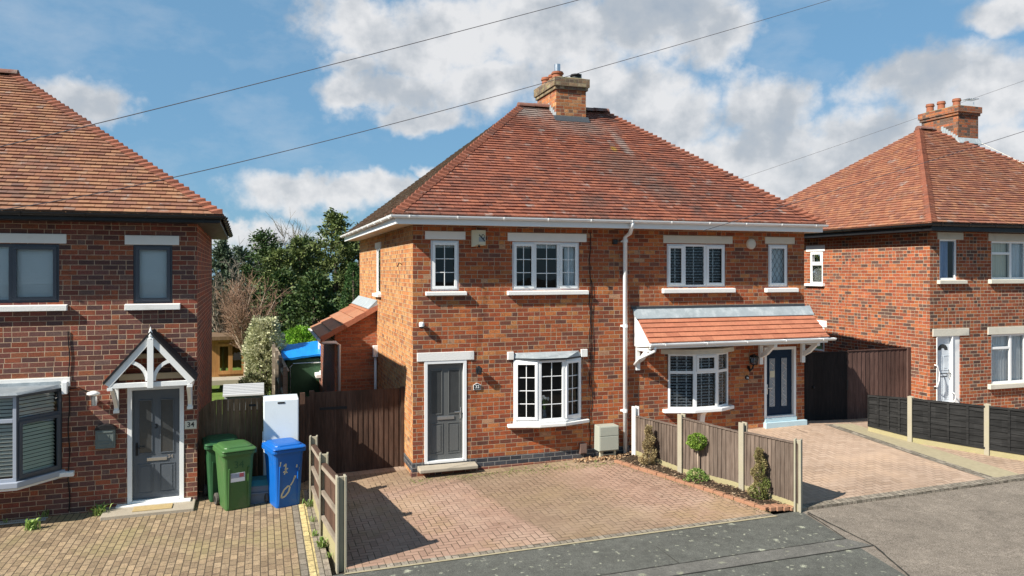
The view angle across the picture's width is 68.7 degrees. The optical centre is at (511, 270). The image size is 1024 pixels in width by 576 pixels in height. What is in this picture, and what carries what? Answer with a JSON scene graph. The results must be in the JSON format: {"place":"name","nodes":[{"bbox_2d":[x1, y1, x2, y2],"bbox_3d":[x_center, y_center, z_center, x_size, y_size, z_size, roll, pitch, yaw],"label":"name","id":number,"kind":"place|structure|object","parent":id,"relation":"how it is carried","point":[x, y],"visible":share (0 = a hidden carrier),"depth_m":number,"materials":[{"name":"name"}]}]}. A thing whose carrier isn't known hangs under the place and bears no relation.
{"place":"outdoors","nodes":[
{"label":"outdoors","id":0,"kind":"place"},
{"bbox_2d":[0,501,300,575],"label":"driveway","id":1,"kind":"structure","parent":0,"point":[206,538],"depth_m":10.90,"materials":[{"name":"beige brick"}]},
{"bbox_2d":[0,517,47,524],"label":"drain grate","id":2,"kind":"object","parent":1,"relation":"on","point":[8,522],"visible":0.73,"depth_m":11.91,"materials":[{"name":"grey metal"}]},
{"bbox_2d":[21,517,40,530],"bbox_3d":[-7.392,3.907,11.552,0.266,0.169,0.249,0,0,13],"label":"weed","id":3,"kind":"object","parent":1,"relation":"on","point":[31,524],"visible":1,"depth_m":11.56,"materials":[{"name":"green plant"}]},
{"bbox_2d":[88,503,112,515],"bbox_3d":[-6.725,3.898,12.226,0.323,0.178,0.363,0,0,5],"label":"weed","id":4,"kind":"object","parent":1,"relation":"on","point":[99,509],"visible":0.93,"depth_m":12.20,"materials":[{"name":"green plant"}]},
{"bbox_2d":[213,439,256,510],"bbox_3d":[-4.723,3.451,12.735,0.580,1.062,0.778,0,0,-35],"label":"wheelie bin","id":5,"kind":"object","parent":1,"relation":"on","point":[234,462],"visible":1,"depth_m":12.50,"materials":[{"name":"green plastic"}]},
{"bbox_2d":[250,475,268,503],"bbox_3d":[-4.335,3.778,12.950,0.500,0.400,0.400,0,0,-19],"label":"recycling box","id":6,"kind":"object","parent":1,"relation":"on","point":[259,487],"visible":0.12,"depth_m":12.78,"materials":[{"name":"blue plastic"}]},
{"bbox_2d":[262,437,305,507],"bbox_3d":[-3.918,3.441,12.835,0.580,1.062,0.778,0,0,-35],"label":"wheelie bin","id":7,"kind":"object","parent":1,"relation":"on","point":[283,459],"visible":0.99,"depth_m":12.60,"materials":[{"name":"blue plastic"}]},
{"bbox_2d":[197,438,308,501],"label":"driveway","id":8,"kind":"structure","parent":0,"point":[304,486],"depth_m":13.57,"materials":[{"name":"beige brick"}]},
{"bbox_2d":[202,433,238,501],"bbox_3d":[-5.138,3.453,13.217,0.580,1.062,0.778,0,0,-27],"label":"wheelie bin","id":9,"kind":"object","parent":8,"relation":"on","point":[210,488],"visible":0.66,"depth_m":12.90,"materials":[{"name":"green plastic"}]},
{"bbox_2d":[263,394,298,475],"bbox_3d":[-4.181,3.130,13.530,0.614,1.713,0.626,0,0,-19],"label":"fridge freezer","id":10,"kind":"object","parent":8,"relation":"on","point":[281,416],"visible":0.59,"depth_m":13.25,"materials":[{"name":"white metal"}]},
{"bbox_2d":[0,0,577,146],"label":"overhead wire","id":11,"kind":"object","parent":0,"point":[269,80],"visible":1,"depth_m":11.33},
{"bbox_2d":[336,466,407,476],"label":"driveway","id":12,"kind":"structure","parent":0,"point":[373,471],"depth_m":14.65,"materials":[{"name":"brown brick"}]},
{"bbox_2d":[0,0,828,209],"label":"overhead wire","id":13,"kind":"object","parent":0,"point":[369,129],"visible":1,"depth_m":12.84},
{"bbox_2d":[1,281,857,574],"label":"ground","id":14,"kind":"structure","parent":0,"point":[217,391],"depth_m":21.64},
{"bbox_2d":[0,68,232,520],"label":"semi detached house","id":15,"kind":"structure","parent":14,"relation":"on","point":[117,284],"depth_m":12.49,"materials":[{"name":"red brick"}]},
{"bbox_2d":[0,395,15,482],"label":"window","id":16,"kind":"structure","parent":15,"relation":"in","point":[9,420],"depth_m":11.56,"materials":[{"name":"grey plastic"}]},
{"bbox_2d":[0,244,58,302],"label":"window","id":17,"kind":"structure","parent":15,"relation":"in","point":[29,273],"depth_m":12.18,"materials":[{"name":"grey plastic"}]},
{"bbox_2d":[16,388,61,481],"bbox_3d":[-7.537,2.580,11.911,0.128,1.340,0.758,0,0,22],"label":"window","id":18,"kind":"structure","parent":15,"relation":"in","point":[49,415],"depth_m":11.94,"materials":[{"name":"grey plastic"}]},
{"bbox_2d":[62,331,87,510],"bbox_3d":[-7.145,2.465,12.278,0.394,2.951,0.100,0,0,-20],"label":"wall cable","id":19,"kind":"object","parent":15,"relation":"attached to","point":[65,388],"depth_m":12.27,"materials":[{"name":"black plastic"}]},
{"bbox_2d":[86,391,99,405],"bbox_3d":[-6.861,2.091,12.295,0.200,0.240,0.260,0,0,-20],"label":"wall light","id":20,"kind":"object","parent":15,"relation":"attached to","point":[94,399],"visible":1,"depth_m":12.25,"materials":[{"name":"plastic"}]},
{"bbox_2d":[94,423,116,448],"bbox_3d":[-6.731,2.740,12.413,0.315,0.400,0.125,0,0,-20],"label":"post box","id":21,"kind":"object","parent":15,"relation":"attached to","point":[105,436],"visible":1,"depth_m":12.37,"materials":[{"name":"grey metal"}]},
{"bbox_2d":[133,245,171,303],"bbox_3d":[-6.109,0.054,12.767,0.605,0.998,0.116,0,0,-20],"label":"window","id":22,"kind":"structure","parent":15,"relation":"in","point":[152,264],"depth_m":12.79,"materials":[{"name":"grey plastic"}]},
{"bbox_2d":[133,388,179,499],"bbox_3d":[-6.063,2.947,12.777,0.721,1.852,0.101,0,0,-20],"label":"door","id":23,"kind":"structure","parent":15,"relation":"in","point":[156,413],"depth_m":12.78,"materials":[{"name":"grey paint"}]},
{"bbox_2d":[185,420,196,428],"bbox_3d":[-5.531,2.651,12.900,0.190,0.140,0.017,0,0,-20],"label":"house number plate","id":24,"kind":"object","parent":15,"relation":"attached to","point":[192,424],"visible":1,"depth_m":12.90,"materials":[{"name":"black paint"}]},
{"bbox_2d":[199,397,262,490],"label":"board gate","id":25,"kind":"structure","parent":15,"relation":"attached to","point":[224,416],"depth_m":13.69,"materials":[{"name":"brown wood"}]},
{"bbox_2d":[212,332,243,385],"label":"summerhouse","id":26,"kind":"structure","parent":14,"relation":"on","point":[232,357],"depth_m":25.70,"materials":[{"name":"brown wood"}]},
{"bbox_2d":[218,343,243,374],"bbox_3d":[-9.663,3.022,25.748,0.841,1.056,0.029,0,0,-19],"label":"double door","id":27,"kind":"structure","parent":26,"relation":"in","point":[230,347],"depth_m":25.72,"materials":[{"name":"brown wood"}]},
{"bbox_2d":[212,258,245,376],"bbox_3d":[-10.720,1.727,27.918,1.940,4.545,1.776,0,0,-19],"label":"bare tree","id":28,"kind":"object","parent":14,"relation":"on","point":[217,316],"visible":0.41,"depth_m":27.74,"materials":[{"name":"brown plant"}]},
{"bbox_2d":[212,237,247,328],"bbox_3d":[-12.193,1.263,31.628,2.651,5.463,2.774,0,0,44],"label":"evergreen tree","id":29,"kind":"object","parent":14,"relation":"on","point":[221,252],"visible":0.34,"depth_m":31.57,"materials":[{"name":"green plant"}]},
{"bbox_2d":[212,272,256,331],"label":"evergreen tree","id":30,"kind":"object","parent":14,"relation":"on","point":[247,287],"visible":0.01,"depth_m":33.66,"materials":[{"name":"green plant"}]},
{"bbox_2d":[223,383,263,409],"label":"storage shed","id":31,"kind":"structure","parent":14,"relation":"on","point":[244,390],"depth_m":21.52,"materials":[{"name":"grey plastic"}]},
{"bbox_2d":[229,245,260,282],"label":"evergreen tree","id":32,"kind":"object","parent":14,"relation":"on","point":[238,251],"visible":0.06,"depth_m":37.37,"materials":[{"name":"green plant"}]},
{"bbox_2d":[212,270,293,381],"bbox_3d":[-8.696,1.944,25.182,2.539,4.110,2.503,0,0,-33],"label":"bare tree","id":33,"kind":"object","parent":14,"relation":"on","point":[239,324],"visible":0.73,"depth_m":24.77,"materials":[{"name":"brown plant"}]},
{"bbox_2d":[236,372,269,395],"bbox_3d":[-8.021,3.598,23.185,1.254,1.031,1.176,0,0,-19],"label":"dark shrub","id":34,"kind":"object","parent":14,"relation":"on","point":[246,380],"visible":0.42,"depth_m":23.02,"materials":[{"name":"green plant"}]},
{"bbox_2d":[239,227,283,296],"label":"evergreen tree","id":35,"kind":"object","parent":14,"relation":"on","point":[261,238],"visible":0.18,"depth_m":35.98,"materials":[{"name":"green plant"}]},
{"bbox_2d":[241,315,288,396],"bbox_3d":[-7.815,2.652,23.649,1.548,2.550,1.543,0,0,-19],"label":"variegated shrub","id":36,"kind":"object","parent":14,"relation":"on","point":[250,353],"visible":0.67,"depth_m":23.33,"materials":[{"name":"green plant"}]},
{"bbox_2d":[239,266,305,361],"bbox_3d":[-9.698,1.889,31.498,4.337,4.211,4.082,0,0,-19],"label":"evergreen tree","id":37,"kind":"object","parent":14,"relation":"on","point":[282,278],"visible":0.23,"depth_m":31.21,"materials":[{"name":"green plant"}]},
{"bbox_2d":[235,212,319,279],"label":"bare tree","id":38,"kind":"object","parent":14,"relation":"on","point":[281,233],"visible":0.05,"depth_m":46.16,"materials":[{"name":"brown plant"}]},
{"bbox_2d":[271,342,288,394],"bbox_3d":[-6.647,3.132,21.271,0.151,1.724,7.644,0,0,-20],"label":"panel fence","id":39,"kind":"object","parent":14,"relation":"on","point":[280,370],"visible":0.65,"depth_m":21.02,"materials":[{"name":"wood"}]},
{"bbox_2d":[242,245,320,342],"bbox_3d":[-10.082,1.435,33.589,4.235,5.251,4.366,0,0,-19],"label":"evergreen tree","id":40,"kind":"object","parent":14,"relation":"on","point":[272,261],"visible":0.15,"depth_m":33.16,"materials":[{"name":"green plant"}]},
{"bbox_2d":[276,325,316,348],"bbox_3d":[-7.795,2.690,27.919,2.242,1.378,2.205,0,0,-19],"label":"laurel hedge","id":41,"kind":"object","parent":14,"relation":"on","point":[300,332],"visible":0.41,"depth_m":27.55,"materials":[{"name":"green plant"}]},
{"bbox_2d":[281,341,320,396],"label":"covered store","id":42,"kind":"structure","parent":14,"relation":"on","point":[302,361],"depth_m":22.80,"materials":[{"name":"green plastic"}]},
{"bbox_2d":[276,235,329,299],"bbox_3d":[-9.704,1.167,34.518,3.534,5.694,3.395,0,0,-19],"label":"evergreen tree","id":43,"kind":"object","parent":14,"relation":"on","point":[295,242],"visible":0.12,"depth_m":34.62,"materials":[{"name":"green plant"}]},
{"bbox_2d":[298,392,309,482],"bbox_3d":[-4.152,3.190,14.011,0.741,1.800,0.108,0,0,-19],"label":"gate post","id":44,"kind":"object","parent":14,"relation":"on","point":[304,418],"visible":0.29,"depth_m":14.10,"materials":[{"name":"brown wood"}]},
{"bbox_2d":[270,268,345,354],"bbox_3d":[-7.930,1.968,30.097,3.965,4.206,3.762,0,0,20],"label":"evergreen tree","id":45,"kind":"object","parent":14,"relation":"on","point":[311,285],"visible":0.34,"depth_m":29.69,"materials":[{"name":"green plant"}]},
{"bbox_2d":[283,234,332,287],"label":"evergreen tree","id":46,"kind":"object","parent":14,"relation":"on","point":[306,239],"visible":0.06,"depth_m":39.47,"materials":[{"name":"green plant"}]},
{"bbox_2d":[309,435,346,573],"bbox_3d":[-2.862,3.501,11.400,0.198,1.531,3.094,0,0,-22],"label":"panel fence","id":47,"kind":"object","parent":14,"relation":"on","point":[327,489],"visible":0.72,"depth_m":10.75,"materials":[{"name":"wood"}]},
{"bbox_2d":[301,207,359,321],"bbox_3d":[-8.165,0.509,35.356,4.995,6.969,4.965,0,0,6],"label":"evergreen tree","id":48,"kind":"object","parent":14,"relation":"on","point":[335,222],"visible":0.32,"depth_m":34.90,"materials":[{"name":"green plant"}]},
{"bbox_2d":[326,222,359,312],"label":"evergreen tree","id":49,"kind":"object","parent":14,"relation":"on","point":[342,264],"visible":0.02,"depth_m":35.16,"materials":[{"name":"green plant"}]},
{"bbox_2d":[338,261,359,310],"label":"cypress tree","id":50,"kind":"object","parent":14,"relation":"on","point":[355,268],"visible":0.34,"depth_m":27.00,"materials":[{"name":"green plant"}]},
{"bbox_2d":[308,64,836,476],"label":"semi detached house","id":51,"kind":"structure","parent":14,"relation":"on","point":[689,316],"depth_m":15.71,"materials":[{"name":"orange brick"}]},
{"bbox_2d":[309,386,403,472],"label":"board gate","id":52,"kind":"structure","parent":51,"relation":"attached to","point":[357,430],"depth_m":14.71,"materials":[{"name":"brown wood"}]},
{"bbox_2d":[377,248,379,292],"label":"window","id":53,"kind":"structure","parent":51,"relation":"in","point":[378,249],"depth_m":18.45,"materials":[{"name":"white plastic"}]},
{"bbox_2d":[431,240,458,290],"bbox_3d":[-1.307,-0.098,14.416,0.558,0.967,0.161,0,0,-19],"label":"window","id":54,"kind":"structure","parent":51,"relation":"in","point":[444,244],"depth_m":14.37,"materials":[{"name":"white plastic"}]},
{"bbox_2d":[428,363,461,459],"bbox_3d":[-1.287,2.700,14.393,0.692,1.835,0.101,0,0,-19],"label":"door","id":55,"kind":"structure","parent":51,"relation":"in","point":[444,380],"depth_m":14.40,"materials":[{"name":"grey paint"}]},
{"bbox_2d":[471,230,485,246],"bbox_3d":[-0.643,-0.616,14.472,0.264,0.333,0.150,0,0,-19],"label":"burglar alarm","id":56,"kind":"object","parent":51,"relation":"attached to","point":[478,238],"visible":1,"depth_m":14.43,"materials":[{"name":"plastic"}]},
{"bbox_2d":[513,360,538,421],"bbox_3d":[0.284,2.367,14.765,0.509,1.206,0.082,0,0,1],"label":"window","id":57,"kind":"structure","parent":51,"relation":"in","point":[515,362],"depth_m":14.73,"materials":[{"name":"white plastic"}]},
{"bbox_2d":[512,242,578,289],"bbox_3d":[0.663,-0.093,15.078,1.440,0.967,0.161,0,0,-19],"label":"window","id":58,"kind":"structure","parent":51,"relation":"in","point":[571,249],"depth_m":15.11,"materials":[{"name":"white plastic"}]},
{"bbox_2d":[542,395,548,417],"bbox_3d":[0.641,2.717,14.940,0.207,0.467,0.109,0,0,-19],"label":"flower vase","id":59,"kind":"object","parent":51,"relation":"on","point":[544,398],"visible":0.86,"depth_m":14.94,"materials":[{"name":"grey plastic"}]},
{"bbox_2d":[539,360,564,421],"bbox_3d":[0.782,2.367,14.856,0.539,1.206,0.060,0,0,-19],"label":"window","id":60,"kind":"structure","parent":51,"relation":"in","point":[562,375],"depth_m":14.84,"materials":[{"name":"white plastic"}]},
{"bbox_2d":[564,358,580,419],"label":"window","id":61,"kind":"structure","parent":51,"relation":"in","point":[575,360],"depth_m":15.07,"materials":[{"name":"white plastic"}]},
{"bbox_2d":[579,442,586,453],"bbox_3d":[1.434,3.603,15.198,0.144,0.215,0.095,0,0,-19],"label":"outside socket","id":62,"kind":"object","parent":51,"relation":"attached to","point":[583,448],"visible":1,"depth_m":15.16,"materials":[{"name":"brown plastic"}]},
{"bbox_2d":[589,232,592,448],"bbox_3d":[1.607,1.425,15.290,0.085,4.432,0.018,0,0,-19],"label":"wall cable","id":63,"kind":"object","parent":51,"relation":"attached to","point":[589,340],"depth_m":15.28,"materials":[{"name":"black plastic"}]},
{"bbox_2d":[668,354,694,408],"bbox_3d":[3.588,2.344,15.900,0.568,1.168,0.111,0,0,1],"label":"window","id":64,"kind":"structure","parent":51,"relation":"in","point":[677,357],"depth_m":15.87,"materials":[{"name":"white plastic"}]},
{"bbox_2d":[667,244,724,286],"bbox_3d":[3.946,-0.110,16.165,1.454,0.921,0.133,0,0,-19],"label":"window","id":65,"kind":"structure","parent":51,"relation":"in","point":[682,247],"depth_m":16.17,"materials":[{"name":"white plastic"}]},
{"bbox_2d":[695,354,716,408],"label":"window","id":66,"kind":"structure","parent":51,"relation":"in","point":[709,370],"depth_m":15.97,"materials":[{"name":"white plastic"}]},
{"bbox_2d":[717,352,727,407],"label":"window","id":67,"kind":"structure","parent":51,"relation":"in","point":[724,369],"depth_m":16.25,"materials":[{"name":"white plastic"}]},
{"bbox_2d":[746,239,755,248],"bbox_3d":[5.271,-0.589,16.496,0.217,0.233,0.075,0,0,-19],"label":"round alarm","id":68,"kind":"object","parent":51,"relation":"attached to","point":[750,243],"visible":1,"depth_m":16.46,"materials":[{"name":"white plastic"}]},
{"bbox_2d":[747,354,758,371],"bbox_3d":[5.283,2.025,16.463,0.198,0.401,0.205,0,0,-19],"label":"coach lamp","id":69,"kind":"object","parent":51,"relation":"attached to","point":[753,360],"visible":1,"depth_m":16.44,"materials":[{"name":"black metal"}]},
{"bbox_2d":[768,244,786,286],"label":"window","id":70,"kind":"structure","parent":51,"relation":"in","point":[777,254],"depth_m":16.84,"materials":[{"name":"white plastic"}]},
{"bbox_2d":[767,349,790,414],"bbox_3d":[5.987,2.504,16.834,0.714,1.461,0.101,0,0,-19],"label":"door","id":71,"kind":"structure","parent":51,"relation":"in","point":[778,361],"depth_m":16.85,"materials":[{"name":"blue paint"}]},
{"bbox_2d":[594,423,618,456],"bbox_3d":[1.925,3.512,15.274,0.443,0.735,0.265,0,0,-19],"label":"gas meter box","id":72,"kind":"object","parent":14,"relation":"on","point":[606,437],"visible":0.95,"depth_m":15.16,"materials":[{"name":"plastic"}]},
{"bbox_2d":[614,459,768,512],"bbox_3d":[3.093,3.842,13.532,0.110,0.147,3.529,0,0,-36],"label":"brick edging","id":73,"kind":"object","parent":14,"relation":"on","point":[715,491],"visible":0.68,"depth_m":13.22,"materials":[{"name":"brick"}]},
{"bbox_2d":[593,453,792,509],"bbox_3d":[3.316,3.796,13.856,0.896,0.127,4.385,0,0,-38],"label":"flower bed","id":74,"kind":"object","parent":14,"relation":"on","point":[660,469],"visible":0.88,"depth_m":13.37,"materials":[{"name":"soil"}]},
{"bbox_2d":[638,424,657,465],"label":"dwarf conifer","id":75,"kind":"object","parent":74,"relation":"on","point":[649,442],"visible":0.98,"depth_m":14.49,"materials":[{"name":"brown plant"}]},
{"bbox_2d":[683,467,708,482],"bbox_3d":[3.320,3.731,13.505,0.485,0.372,0.486,0,0,-19],"label":"bush","id":76,"kind":"object","parent":74,"relation":"on","point":[697,475],"visible":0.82,"depth_m":13.46,"materials":[{"name":"green plant"}]},
{"bbox_2d":[686,432,707,472],"bbox_3d":[3.368,3.384,13.594,0.431,0.916,0.391,0,0,-19],"label":"lollipop bush","id":77,"kind":"object","parent":74,"relation":"on","point":[699,446],"visible":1,"depth_m":13.51,"materials":[{"name":"green plant"}]},
{"bbox_2d":[747,447,770,499],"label":"dwarf conifer","id":78,"kind":"object","parent":74,"relation":"on","point":[760,460],"visible":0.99,"depth_m":12.47,"materials":[{"name":"green plant"}]},
{"bbox_2d":[765,503,793,511],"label":"end bricks","id":79,"kind":"object","parent":74,"relation":"on","point":[777,507],"visible":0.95,"depth_m":12.09,"materials":[{"name":"brick"}]},
{"bbox_2d":[632,406,802,512],"bbox_3d":[3.505,3.408,13.631,0.287,1.547,3.942,0,0,-34],"label":"panel fence","id":80,"kind":"object","parent":14,"relation":"on","point":[725,456],"visible":0.71,"depth_m":13.21,"materials":[{"name":"wood"}]},
{"bbox_2d":[784,98,1023,408],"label":"semi detached house","id":81,"kind":"structure","parent":14,"relation":"on","point":[924,262],"depth_m":19.25,"materials":[{"name":"red brick"}]},
{"bbox_2d":[810,251,822,283],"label":"window","id":82,"kind":"structure","parent":81,"relation":"in","point":[816,258],"depth_m":21.89,"materials":[{"name":"white plastic"}]},
{"bbox_2d":[804,347,910,420],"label":"board gate","id":83,"kind":"structure","parent":81,"relation":"attached to","point":[839,385],"depth_m":18.15,"materials":[{"name":"brown wood"}]},
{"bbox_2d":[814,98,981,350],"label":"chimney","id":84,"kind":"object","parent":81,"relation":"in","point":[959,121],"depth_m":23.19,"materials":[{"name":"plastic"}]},
{"bbox_2d":[940,239,955,279],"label":"window","id":85,"kind":"structure","parent":81,"relation":"in","point":[943,242],"depth_m":18.47,"materials":[{"name":"white plastic"}]},
{"bbox_2d":[938,336,959,402],"bbox_3d":[10.689,2.445,18.406,0.735,1.724,0.111,0,0,-19],"label":"door","id":86,"kind":"structure","parent":81,"relation":"in","point":[943,342],"depth_m":18.42,"materials":[{"name":"white plastic"}]},
{"bbox_2d":[991,241,1023,278],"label":"window","id":87,"kind":"structure","parent":81,"relation":"in","point":[1015,250],"depth_m":19.10,"materials":[{"name":"white plastic"}]},
{"bbox_2d":[991,334,1023,383],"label":"window","id":88,"kind":"structure","parent":81,"relation":"in","point":[1007,350],"depth_m":19.11,"materials":[{"name":"white plastic"}]},
{"bbox_2d":[803,474,1023,510],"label":"driveway kerb","id":89,"kind":"structure","parent":14,"relation":"on","point":[906,493],"depth_m":12.90,"materials":[{"name":"grey concrete"}]},
{"bbox_2d":[868,395,1023,460],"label":"lap fence","id":90,"kind":"object","parent":14,"relation":"on","point":[987,429],"visible":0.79,"depth_m":15.51,"materials":[{"name":"wood"}]},
{"bbox_2d":[0,0,1023,280],"label":"sky","id":91,"kind":"structure","parent":0,"point":[756,97],"materials":[{"name":"blue"}]},
{"bbox_2d":[346,455,767,568],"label":"driveway","id":92,"kind":"structure","parent":0,"point":[532,507],"depth_m":12.28,"materials":[{"name":"brown brick"}]},
{"bbox_2d":[410,462,613,484],"bbox_3d":[0.092,3.845,14.206,4.047,0.079,0.498,0,0,-14],"label":"moss","id":93,"kind":"object","parent":92,"relation":"on","point":[503,472],"visible":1,"depth_m":14.24,"materials":[{"name":"green plant"}]},
{"bbox_2d":[346,513,772,572],"bbox_3d":[0.990,3.918,10.912,6.661,0.082,0.120,0,0,-18],"label":"driveway border","id":94,"kind":"object","parent":92,"relation":"on","point":[537,545],"visible":1,"depth_m":10.75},
{"bbox_2d":[544,451,631,464],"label":"dry leaves","id":95,"kind":"object","parent":92,"relation":"on","point":[589,458],"visible":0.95,"depth_m":15.07,"materials":[{"name":"brown plant"}]},
{"bbox_2d":[618,463,775,514],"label":"leaf litter","id":96,"kind":"object","parent":92,"relation":"on","point":[702,491],"visible":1,"depth_m":13.02,"materials":[{"name":"brown plant"}]},
{"bbox_2d":[332,511,905,575],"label":"pavement","id":97,"kind":"structure","parent":0,"point":[641,551],"depth_m":10.30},
{"bbox_2d":[292,504,309,575],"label":"driveway border","id":98,"kind":"object","parent":97,"relation":"on","point":[303,562],"visible":0.76,"depth_m":10.93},
{"bbox_2d":[299,490,319,575],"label":"driveway border","id":99,"kind":"object","parent":97,"relation":"on","point":[311,555],"visible":0.91,"depth_m":11.04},
{"bbox_2d":[303,489,331,575],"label":"driveway border","id":100,"kind":"object","parent":97,"relation":"on","point":[323,562],"visible":0.71,"depth_m":10.72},
{"bbox_2d":[316,536,328,547],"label":"weed","id":101,"kind":"object","parent":100,"relation":"on","point":[321,543],"visible":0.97,"depth_m":10.72,"materials":[{"name":"green plant"}]},
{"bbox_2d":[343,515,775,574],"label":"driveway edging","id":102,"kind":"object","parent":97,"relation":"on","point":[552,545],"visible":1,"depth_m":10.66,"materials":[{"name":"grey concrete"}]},
{"bbox_2d":[596,538,845,575],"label":"pavement joint","id":103,"kind":"object","parent":97,"relation":"on","point":[712,558],"visible":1,"depth_m":10.21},
{"bbox_2d":[600,539,870,575],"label":"pavement repair","id":104,"kind":"structure","parent":97,"relation":"on","point":[753,557],"depth_m":10.19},
{"bbox_2d":[673,545,874,575],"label":"pavement joint","id":105,"kind":"object","parent":97,"relation":"on","point":[772,560],"visible":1,"depth_m":10.10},
{"bbox_2d":[628,423,984,503],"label":"driveway","id":106,"kind":"structure","parent":0,"point":[838,464],"depth_m":14.21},
{"bbox_2d":[825,424,994,478],"bbox_3d":[7.984,3.643,15.389,0.229,0.305,3.746,0,0,-25],"label":"driveway border","id":107,"kind":"object","parent":106,"relation":"on","point":[976,473],"visible":1,"depth_m":15.07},
{"bbox_2d":[834,424,1017,476],"bbox_3d":[8.387,3.648,15.525,0.616,0.293,3.788,0,0,-25],"label":"driveway border","id":108,"kind":"object","parent":106,"relation":"on","point":[989,470],"visible":0.96,"depth_m":15.10,"materials":[{"name":"beige concrete"}]},
{"bbox_2d":[807,418,867,423],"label":"driveway","id":109,"kind":"structure","parent":0,"point":[844,420],"depth_m":17.62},
{"bbox_2d":[704,131,1023,230],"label":"overhead wire","id":110,"kind":"object","parent":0,"point":[860,182],"visible":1,"depth_m":15.66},
{"bbox_2d":[802,480,1023,575],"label":"pavement","id":111,"kind":"structure","parent":0,"point":[975,531],"depth_m":11.27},
{"bbox_2d":[854,422,1023,473],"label":"driveway","id":112,"kind":"structure","parent":0,"point":[1014,466],"depth_m":14.84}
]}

